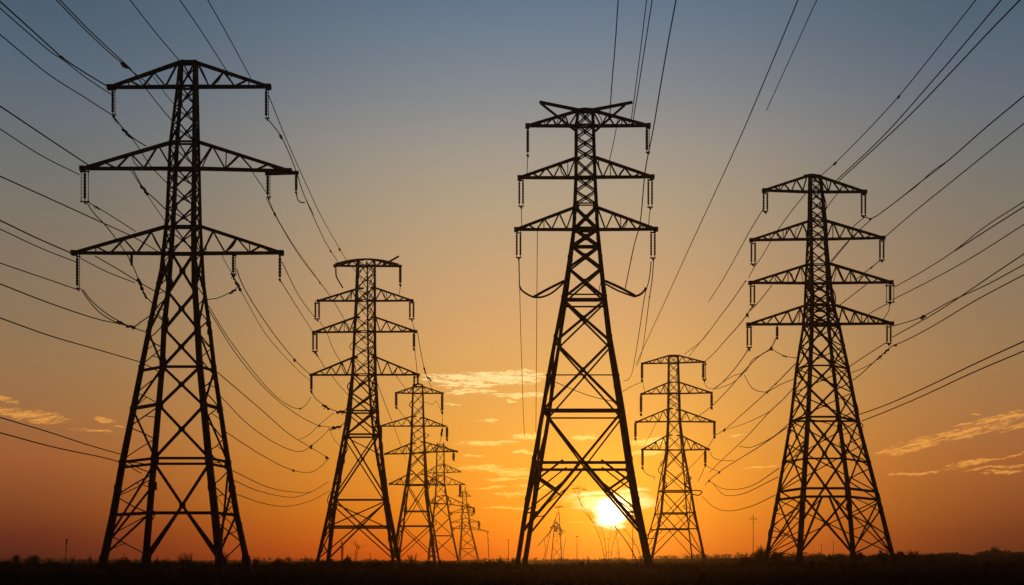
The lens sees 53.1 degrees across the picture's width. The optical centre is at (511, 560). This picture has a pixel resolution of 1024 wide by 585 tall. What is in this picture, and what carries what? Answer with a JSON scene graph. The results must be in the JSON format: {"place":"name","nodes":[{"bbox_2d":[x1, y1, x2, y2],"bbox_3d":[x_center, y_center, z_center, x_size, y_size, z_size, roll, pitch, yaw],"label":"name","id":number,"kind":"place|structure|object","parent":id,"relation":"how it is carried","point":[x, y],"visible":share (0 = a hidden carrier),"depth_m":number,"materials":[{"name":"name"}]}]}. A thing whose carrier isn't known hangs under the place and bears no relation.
{"place":"outdoors","nodes":[
{"label":"outdoors","id":0,"kind":"place"},
{"bbox_2d":[0,556,1023,584],"bbox_3d":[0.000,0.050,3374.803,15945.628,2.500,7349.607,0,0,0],"label":"ground","id":1,"kind":"structure","parent":0,"point":[402,579],"depth_m":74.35,"materials":[{"name":"black plant"}]},
{"bbox_2d":[13,554,20,563],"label":"bare shrub","id":2,"kind":"object","parent":1,"relation":"on","point":[15,558],"visible":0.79,"depth_m":149.91,"materials":[{"name":"black plant"}]},
{"bbox_2d":[25,554,39,567],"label":"bare shrub","id":3,"kind":"object","parent":1,"relation":"on","point":[35,559],"visible":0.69,"depth_m":149.49,"materials":[{"name":"black plant"}]},
{"bbox_2d":[115,557,131,568],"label":"bare shrub","id":4,"kind":"object","parent":1,"relation":"on","point":[126,561],"visible":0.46,"depth_m":129.70,"materials":[{"name":"black plant"}]},
{"bbox_2d":[70,59,298,573],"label":"transmission tower","id":5,"kind":"structure","parent":1,"relation":"on","point":[194,227],"depth_m":92.43,"materials":[{"name":"metal"}]},
{"bbox_2d":[0,220,72,253],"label":"power line","id":6,"kind":"object","parent":5,"relation":"attached to","point":[35,237],"visible":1,"depth_m":85.15,"materials":[{"name":"metal"}]},
{"bbox_2d":[0,229,75,261],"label":"power line","id":7,"kind":"object","parent":5,"relation":"attached to","point":[36,246],"visible":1,"depth_m":84.61,"materials":[{"name":"metal"}]},
{"bbox_2d":[0,263,78,289],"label":"power line","id":8,"kind":"object","parent":5,"relation":"attached to","point":[38,276],"visible":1,"depth_m":84.49,"materials":[{"name":"metal"}]},
{"bbox_2d":[0,129,79,174],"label":"power line","id":9,"kind":"object","parent":5,"relation":"attached to","point":[39,154],"visible":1,"depth_m":84.99,"materials":[{"name":"metal"}]},
{"bbox_2d":[0,106,88,164],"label":"power line","id":10,"kind":"object","parent":5,"relation":"attached to","point":[44,135],"visible":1,"depth_m":83.72,"materials":[{"name":"metal"}]},
{"bbox_2d":[0,1,108,86],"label":"power line","id":11,"kind":"object","parent":5,"relation":"attached to","point":[4,5],"visible":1,"depth_m":80.56,"materials":[{"name":"metal"}]},
{"bbox_2d":[0,8,110,93],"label":"power line","id":12,"kind":"object","parent":5,"relation":"attached to","point":[52,52],"visible":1,"depth_m":80.31,"materials":[{"name":"metal"}]},
{"bbox_2d":[0,34,111,114],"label":"power line","id":13,"kind":"object","parent":5,"relation":"attached to","point":[52,76],"visible":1,"depth_m":80.43,"materials":[{"name":"metal"}]},
{"bbox_2d":[0,417,122,454],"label":"power line","id":14,"kind":"object","parent":5,"relation":"attached to","point":[58,435],"visible":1,"depth_m":78.91,"materials":[{"name":"metal"}]},
{"bbox_2d":[0,432,141,473],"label":"power line","id":15,"kind":"object","parent":5,"relation":"attached to","point":[68,450],"visible":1,"depth_m":76.81,"materials":[{"name":"metal"}]},
{"bbox_2d":[0,317,142,362],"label":"power line","id":16,"kind":"object","parent":5,"relation":"attached to","point":[66,340],"visible":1,"depth_m":76.47,"materials":[{"name":"metal"}]},
{"bbox_2d":[0,283,147,332],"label":"power line","id":17,"kind":"object","parent":5,"relation":"attached to","point":[68,309],"visible":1,"depth_m":75.39,"materials":[{"name":"metal"}]},
{"bbox_2d":[0,176,157,251],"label":"power line","id":18,"kind":"object","parent":5,"relation":"attached to","point":[74,210],"visible":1,"depth_m":74.23,"materials":[{"name":"metal"}]},
{"bbox_2d":[81,289,124,324],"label":"jumper cable","id":19,"kind":"object","parent":5,"relation":"hanging from","point":[96,309],"visible":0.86,"depth_m":92.80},
{"bbox_2d":[56,0,151,85],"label":"power line","id":20,"kind":"object","parent":5,"relation":"attached to","point":[123,65],"visible":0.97,"depth_m":81.29,"materials":[{"name":"metal"}]},
{"bbox_2d":[81,258,134,282],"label":"jumper cable","id":21,"kind":"object","parent":5,"relation":"hanging from","point":[107,272],"visible":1,"depth_m":93.08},
{"bbox_2d":[88,202,135,231],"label":"jumper cable","id":22,"kind":"object","parent":5,"relation":"hanging from","point":[110,215],"visible":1,"depth_m":93.03,"materials":[{"name":"metal"}]},
{"bbox_2d":[82,289,148,328],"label":"jumper cable","id":23,"kind":"object","parent":5,"relation":"hanging from","point":[118,321],"visible":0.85,"depth_m":93.12,"materials":[{"name":"metal"}]},
{"bbox_2d":[60,0,171,120],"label":"power line","id":24,"kind":"object","parent":5,"relation":"attached to","point":[116,56],"visible":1,"depth_m":79.66,"materials":[{"name":"metal"}]},
{"bbox_2d":[86,202,151,302],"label":"jumper cable","id":25,"kind":"object","parent":5,"relation":"hanging from","point":[141,288],"visible":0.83,"depth_m":93.55,"materials":[{"name":"metal"}]},
{"bbox_2d":[95,256,154,290],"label":"jumper cable","id":26,"kind":"object","parent":5,"relation":"hanging from","point":[124,273],"visible":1,"depth_m":93.04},
{"bbox_2d":[112,115,145,145],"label":"jumper cable","id":27,"kind":"object","parent":5,"relation":"hanging from","point":[122,129],"visible":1,"depth_m":92.97,"materials":[{"name":"metal"}]},
{"bbox_2d":[113,117,166,182],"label":"jumper cable","id":28,"kind":"object","parent":5,"relation":"hanging from","point":[139,148],"visible":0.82,"depth_m":93.40,"materials":[{"name":"metal"}]},
{"bbox_2d":[133,170,164,208],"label":"jumper cable","id":29,"kind":"object","parent":5,"relation":"hanging from","point":[144,190],"visible":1,"depth_m":92.94,"materials":[{"name":"metal"}]},
{"bbox_2d":[130,0,179,61],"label":"power line","id":30,"kind":"object","parent":5,"relation":"attached to","point":[154,30],"visible":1,"depth_m":85.67,"materials":[{"name":"metal"}]},
{"bbox_2d":[180,0,231,77],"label":"power line","id":31,"kind":"object","parent":5,"relation":"attached to","point":[205,37],"visible":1,"depth_m":84.62,"materials":[{"name":"metal"}]},
{"bbox_2d":[208,0,250,77],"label":"power line","id":32,"kind":"object","parent":5,"relation":"attached to","point":[229,38],"visible":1,"depth_m":85.42,"materials":[{"name":"metal"}]},
{"bbox_2d":[230,273,241,291],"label":"jumper cable","id":33,"kind":"object","parent":5,"relation":"hanging from","point":[238,286],"visible":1,"depth_m":92.53,"materials":[{"name":"metal"}]},
{"bbox_2d":[208,306,310,409],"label":"power line","id":34,"kind":"object","parent":5,"relation":"attached to","point":[250,367],"visible":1,"depth_m":113.44,"materials":[{"name":"metal"}]},
{"bbox_2d":[233,480,310,496],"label":"power line","id":35,"kind":"object","parent":5,"relation":"attached to","point":[264,492],"visible":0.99,"depth_m":109.54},
{"bbox_2d":[217,372,328,459],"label":"power line","id":36,"kind":"object","parent":5,"relation":"attached to","point":[326,457],"visible":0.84,"depth_m":114.00,"materials":[{"name":"metal"}]},
{"bbox_2d":[209,310,338,429],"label":"power line","id":37,"kind":"object","parent":5,"relation":"attached to","point":[333,427],"visible":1,"depth_m":114.69,"materials":[{"name":"metal"}]},
{"bbox_2d":[220,396,329,451],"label":"power line","id":38,"kind":"object","parent":5,"relation":"attached to","point":[311,446],"visible":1,"depth_m":114.41,"materials":[{"name":"metal"}]},
{"bbox_2d":[225,431,327,472],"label":"power line","id":39,"kind":"object","parent":5,"relation":"attached to","point":[293,470],"visible":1,"depth_m":114.28,"materials":[{"name":"metal"}]},
{"bbox_2d":[231,470,328,492],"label":"power line","id":40,"kind":"object","parent":5,"relation":"attached to","point":[277,489],"visible":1,"depth_m":113.35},
{"bbox_2d":[236,491,328,506],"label":"power line","id":41,"kind":"object","parent":5,"relation":"attached to","point":[281,506],"visible":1,"depth_m":114.16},
{"bbox_2d":[282,262,315,318],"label":"power line","id":42,"kind":"object","parent":5,"relation":"attached to","point":[295,289],"visible":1,"depth_m":111.07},
{"bbox_2d":[269,120,338,262],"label":"power line","id":43,"kind":"object","parent":5,"relation":"attached to","point":[280,136],"visible":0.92,"depth_m":107.27,"materials":[{"name":"metal"}]},
{"bbox_2d":[268,199,349,328],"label":"power line","id":44,"kind":"object","parent":5,"relation":"attached to","point":[274,213],"visible":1,"depth_m":112.00,"materials":[{"name":"metal"}]},
{"bbox_2d":[269,96,354,269],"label":"power line","id":45,"kind":"object","parent":5,"relation":"attached to","point":[303,178],"visible":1,"depth_m":111.66,"materials":[{"name":"metal"}]},
{"bbox_2d":[176,553,194,566],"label":"bare shrub","id":46,"kind":"object","parent":1,"relation":"on","point":[185,560],"visible":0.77,"depth_m":124.94,"materials":[{"name":"black plant"}]},
{"bbox_2d":[252,556,258,570],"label":"bare shrub","id":47,"kind":"object","parent":1,"relation":"on","point":[255,562],"visible":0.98,"depth_m":124.70,"materials":[{"name":"black plant"}]},
{"bbox_2d":[309,255,419,567],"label":"transmission tower","id":48,"kind":"structure","parent":1,"relation":"on","point":[336,493],"depth_m":152.82,"materials":[{"name":"metal"}]},
{"bbox_2d":[236,269,307,372],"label":"power line","id":49,"kind":"object","parent":48,"relation":"attached to","point":[294,359],"visible":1,"depth_m":113.75,"materials":[{"name":"metal"}]},
{"bbox_2d":[241,292,308,379],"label":"power line","id":50,"kind":"object","parent":48,"relation":"attached to","point":[269,339],"visible":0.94,"depth_m":116.05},
{"bbox_2d":[312,393,348,414],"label":"jumper cable","id":51,"kind":"object","parent":48,"relation":"hanging from","point":[337,412],"visible":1,"depth_m":152.92,"materials":[{"name":"metal"}]},
{"bbox_2d":[417,333,431,380],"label":"power line","id":52,"kind":"object","parent":48,"relation":"attached to","point":[422,361],"visible":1,"depth_m":155.75,"materials":[{"name":"metal"}]},
{"bbox_2d":[407,553,416,564],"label":"bare shrub","id":53,"kind":"object","parent":1,"relation":"on","point":[410,560],"visible":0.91,"depth_m":170.28,"materials":[{"name":"plant"}]},
{"bbox_2d":[380,383,457,562],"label":"transmission tower","id":54,"kind":"structure","parent":1,"relation":"on","point":[424,452],"depth_m":259.76,"materials":[{"name":"metal"}]},
{"bbox_2d":[427,443,474,562],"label":"transmission tower","id":55,"kind":"structure","parent":1,"relation":"on","point":[446,502],"depth_m":398.22,"materials":[{"name":"metal"}]},
{"bbox_2d":[451,487,488,562],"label":"transmission tower","id":56,"kind":"structure","parent":1,"relation":"on","point":[462,528],"depth_m":658.40,"materials":[{"name":"metal"}]},
{"bbox_2d":[0,550,1023,572],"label":"scrub","id":57,"kind":"object","parent":1,"relation":"on","point":[374,565],"visible":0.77,"depth_m":118.92,"materials":[{"name":"black plant"}]},
{"bbox_2d":[537,505,565,561],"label":"transmission tower","id":58,"kind":"structure","parent":1,"relation":"on","point":[557,528],"depth_m":873.79,"materials":[{"name":"metal"}]},
{"bbox_2d":[511,101,657,572],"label":"transmission tower","id":59,"kind":"structure","parent":1,"relation":"on","point":[537,469],"depth_m":101.66,"materials":[{"name":"metal"}]},
{"bbox_2d":[519,263,524,435],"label":"power line","id":60,"kind":"object","parent":59,"relation":"attached to","point":[521,349],"visible":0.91,"depth_m":122.73,"materials":[{"name":"metal"}]},
{"bbox_2d":[536,231,537,384],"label":"power line","id":61,"kind":"object","parent":59,"relation":"attached to","point":[536,318],"visible":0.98,"depth_m":118.18,"materials":[{"name":"metal"}]},
{"bbox_2d":[609,0,618,118],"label":"power line","id":62,"kind":"object","parent":59,"relation":"attached to","point":[614,58],"visible":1,"depth_m":97.48,"materials":[{"name":"metal"}]},
{"bbox_2d":[624,261,651,380],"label":"power line","id":63,"kind":"object","parent":59,"relation":"attached to","point":[641,316],"visible":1,"depth_m":128.10,"materials":[{"name":"metal"}]},
{"bbox_2d":[631,0,646,118],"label":"power line","id":64,"kind":"object","parent":59,"relation":"attached to","point":[639,58],"visible":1,"depth_m":95.44,"materials":[{"name":"metal"}]},
{"bbox_2d":[633,0,652,118],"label":"power line","id":65,"kind":"object","parent":59,"relation":"attached to","point":[643,58],"visible":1,"depth_m":94.38,"materials":[{"name":"metal"}]},
{"bbox_2d":[637,261,653,365],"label":"power line","id":66,"kind":"object","parent":59,"relation":"attached to","point":[648,307],"visible":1,"depth_m":130.58,"materials":[{"name":"metal"}]},
{"bbox_2d":[625,0,676,288],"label":"power line","id":67,"kind":"object","parent":59,"relation":"attached to","point":[651,137],"visible":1,"depth_m":82.10,"materials":[{"name":"metal"}]},
{"bbox_2d":[568,482,606,569],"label":"dead stalk","id":68,"kind":"object","parent":1,"relation":"on","point":[590,518],"visible":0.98,"depth_m":114.83,"materials":[{"name":"plant"}]},
{"bbox_2d":[614,525,639,566],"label":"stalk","id":69,"kind":"object","parent":1,"relation":"on","point":[629,546],"visible":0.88,"depth_m":111.85,"materials":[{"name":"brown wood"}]},
{"bbox_2d":[634,355,715,562],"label":"transmission tower","id":70,"kind":"structure","parent":1,"relation":"on","point":[667,450],"depth_m":224.76,"materials":[{"name":"metal"}]},
{"bbox_2d":[685,280,745,353],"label":"power line","id":71,"kind":"object","parent":70,"relation":"attached to","point":[719,317],"visible":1,"depth_m":158.34,"materials":[{"name":"metal"}]},
{"bbox_2d":[699,338,775,415],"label":"power line","id":72,"kind":"object","parent":70,"relation":"attached to","point":[740,375],"visible":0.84,"depth_m":152.47,"materials":[{"name":"metal"}]},
{"bbox_2d":[715,363,795,435],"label":"power line","id":73,"kind":"object","parent":70,"relation":"attached to","point":[724,430],"visible":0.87,"depth_m":148.06,"materials":[{"name":"metal"}]},
{"bbox_2d":[740,553,752,565],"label":"bare shrub","id":74,"kind":"object","parent":1,"relation":"on","point":[745,559],"visible":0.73,"depth_m":149.52,"materials":[{"name":"black plant"}]},
{"bbox_2d":[750,544,764,564],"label":"bare shrub","id":75,"kind":"object","parent":1,"relation":"on","point":[759,554],"visible":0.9,"depth_m":149.26,"materials":[{"name":"black plant"}]},
{"bbox_2d":[770,551,786,564],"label":"bare shrub","id":76,"kind":"object","parent":1,"relation":"on","point":[779,557],"visible":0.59,"depth_m":149.36,"materials":[{"name":"black plant"}]},
{"bbox_2d":[746,174,900,570],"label":"transmission tower","id":77,"kind":"structure","parent":1,"relation":"on","point":[809,283],"depth_m":119.83,"materials":[{"name":"metal"}]},
{"bbox_2d":[705,307,751,361],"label":"power line","id":78,"kind":"object","parent":77,"relation":"attached to","point":[747,314],"visible":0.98,"depth_m":147.42,"materials":[{"name":"metal"}]},
{"bbox_2d":[713,348,750,389],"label":"power line","id":79,"kind":"object","parent":77,"relation":"attached to","point":[735,367],"visible":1,"depth_m":144.37,"materials":[{"name":"metal"}]},
{"bbox_2d":[708,209,762,301],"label":"power line","id":80,"kind":"object","parent":77,"relation":"attached to","point":[737,253],"visible":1,"depth_m":136.78,"materials":[{"name":"metal"}]},
{"bbox_2d":[702,495,774,510],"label":"power line","id":81,"kind":"object","parent":77,"relation":"attached to","point":[743,508],"visible":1,"depth_m":148.66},
{"bbox_2d":[710,468,778,489],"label":"power line","id":82,"kind":"object","parent":77,"relation":"attached to","point":[746,487],"visible":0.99,"depth_m":155.16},
{"bbox_2d":[713,477,777,495],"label":"power line","id":83,"kind":"object","parent":77,"relation":"attached to","point":[748,491],"visible":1,"depth_m":149.77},
{"bbox_2d":[705,427,787,484],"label":"power line","id":84,"kind":"object","parent":77,"relation":"attached to","point":[745,455],"visible":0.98,"depth_m":156.52,"materials":[{"name":"metal"}]},
{"bbox_2d":[709,387,793,472],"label":"power line","id":85,"kind":"object","parent":77,"relation":"attached to","point":[754,428],"visible":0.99,"depth_m":153.44,"materials":[{"name":"metal"}]},
{"bbox_2d":[853,347,890,379],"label":"power line","id":86,"kind":"object","parent":77,"relation":"attached to","point":[886,350],"visible":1,"depth_m":121.91,"materials":[{"name":"metal"}]},
{"bbox_2d":[821,0,975,175],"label":"power line","id":87,"kind":"object","parent":77,"relation":"attached to","point":[835,163],"visible":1,"depth_m":93.89,"materials":[{"name":"metal"}]},
{"bbox_2d":[836,0,1001,180],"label":"power line","id":88,"kind":"object","parent":77,"relation":"attached to","point":[926,87],"visible":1,"depth_m":93.54,"materials":[{"name":"metal"}]},
{"bbox_2d":[839,0,1019,180],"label":"power line","id":89,"kind":"object","parent":77,"relation":"attached to","point":[1015,4],"visible":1,"depth_m":91.11,"materials":[{"name":"metal"}]},
{"bbox_2d":[859,341,1023,414],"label":"power line","id":90,"kind":"object","parent":77,"relation":"attached to","point":[947,376],"visible":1,"depth_m":95.09,"materials":[{"name":"metal"}]},
{"bbox_2d":[862,350,1023,420],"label":"power line","id":91,"kind":"object","parent":77,"relation":"attached to","point":[949,383],"visible":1,"depth_m":95.25,"materials":[{"name":"metal"}]},
{"bbox_2d":[865,95,1023,220],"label":"power line","id":92,"kind":"object","parent":77,"relation":"attached to","point":[950,158],"visible":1,"depth_m":96.02,"materials":[{"name":"metal"}]},
{"bbox_2d":[885,123,1023,236],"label":"power line","id":93,"kind":"object","parent":77,"relation":"attached to","point":[958,176],"visible":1,"depth_m":99.67,"materials":[{"name":"metal"}]},
{"bbox_2d":[891,274,1023,346],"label":"power line","id":94,"kind":"object","parent":77,"relation":"attached to","point":[894,345],"visible":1,"depth_m":101.56,"materials":[{"name":"metal"}]},
{"bbox_2d":[892,254,1023,337],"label":"power line","id":95,"kind":"object","parent":77,"relation":"attached to","point":[961,295],"visible":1,"depth_m":101.15,"materials":[{"name":"metal"}]},
{"bbox_2d":[892,224,1023,299],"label":"power line","id":96,"kind":"object","parent":77,"relation":"attached to","point":[962,262],"visible":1,"depth_m":100.92,"materials":[{"name":"metal"}]},
{"bbox_2d":[893,264,1023,325],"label":"power line","id":97,"kind":"object","parent":77,"relation":"attached to","point":[922,316],"visible":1,"depth_m":102.76,"materials":[{"name":"metal"}]},
{"bbox_2d":[895,201,1023,286],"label":"power line","id":98,"kind":"object","parent":77,"relation":"attached to","point":[963,243],"visible":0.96,"depth_m":101.07,"materials":[{"name":"metal"}]},
{"bbox_2d":[826,554,834,564],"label":"bare shrub","id":99,"kind":"object","parent":1,"relation":"on","point":[830,559],"visible":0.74,"depth_m":149.68,"materials":[{"name":"black plant"}]},
{"bbox_2d":[834,552,844,562],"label":"bare shrub","id":100,"kind":"object","parent":1,"relation":"on","point":[840,558],"visible":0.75,"depth_m":159.95,"materials":[{"name":"black plant"}]},
{"bbox_2d":[856,550,865,563],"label":"bare shrub","id":101,"kind":"object","parent":1,"relation":"on","point":[860,557],"visible":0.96,"depth_m":159.34,"materials":[{"name":"black plant"}]},
{"bbox_2d":[875,550,889,562],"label":"bare shrub","id":102,"kind":"object","parent":1,"relation":"on","point":[881,556],"visible":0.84,"depth_m":159.50,"materials":[{"name":"black plant"}]},
{"bbox_2d":[894,551,909,565],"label":"bare shrub","id":103,"kind":"object","parent":1,"relation":"on","point":[899,556],"visible":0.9,"depth_m":158.89,"materials":[{"name":"black plant"}]},
{"bbox_2d":[906,549,918,561],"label":"bare shrub","id":104,"kind":"object","parent":1,"relation":"on","point":[912,556],"visible":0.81,"depth_m":169.41,"materials":[{"name":"black plant"}]},
{"bbox_2d":[925,553,934,561],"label":"bare shrub","id":105,"kind":"object","parent":1,"relation":"on","point":[929,557],"visible":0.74,"depth_m":169.77,"materials":[{"name":"black plant"}]},
{"bbox_2d":[975,549,1013,555],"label":"tree","id":106,"kind":"object","parent":1,"relation":"on","point":[989,553],"visible":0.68,"depth_m":327.77,"materials":[{"name":"black plant"}]},
{"bbox_2d":[0,0,1023,560],"label":"sky","id":107,"kind":"structure","parent":0,"point":[402,122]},
{"bbox_2d":[636,0,797,363],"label":"power line","id":108,"kind":"object","parent":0,"point":[731,156],"visible":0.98,"depth_m":129.58,"materials":[{"name":"metal"}]},
{"bbox_2d":[766,0,816,109],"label":"power line","id":109,"kind":"object","parent":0,"point":[792,53],"visible":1,"depth_m":107.00,"materials":[{"name":"metal"}]},
{"bbox_2d":[955,206,1023,250],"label":"power line","id":110,"kind":"object","parent":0,"point":[990,227],"visible":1,"depth_m":87.30,"materials":[{"name":"metal"}]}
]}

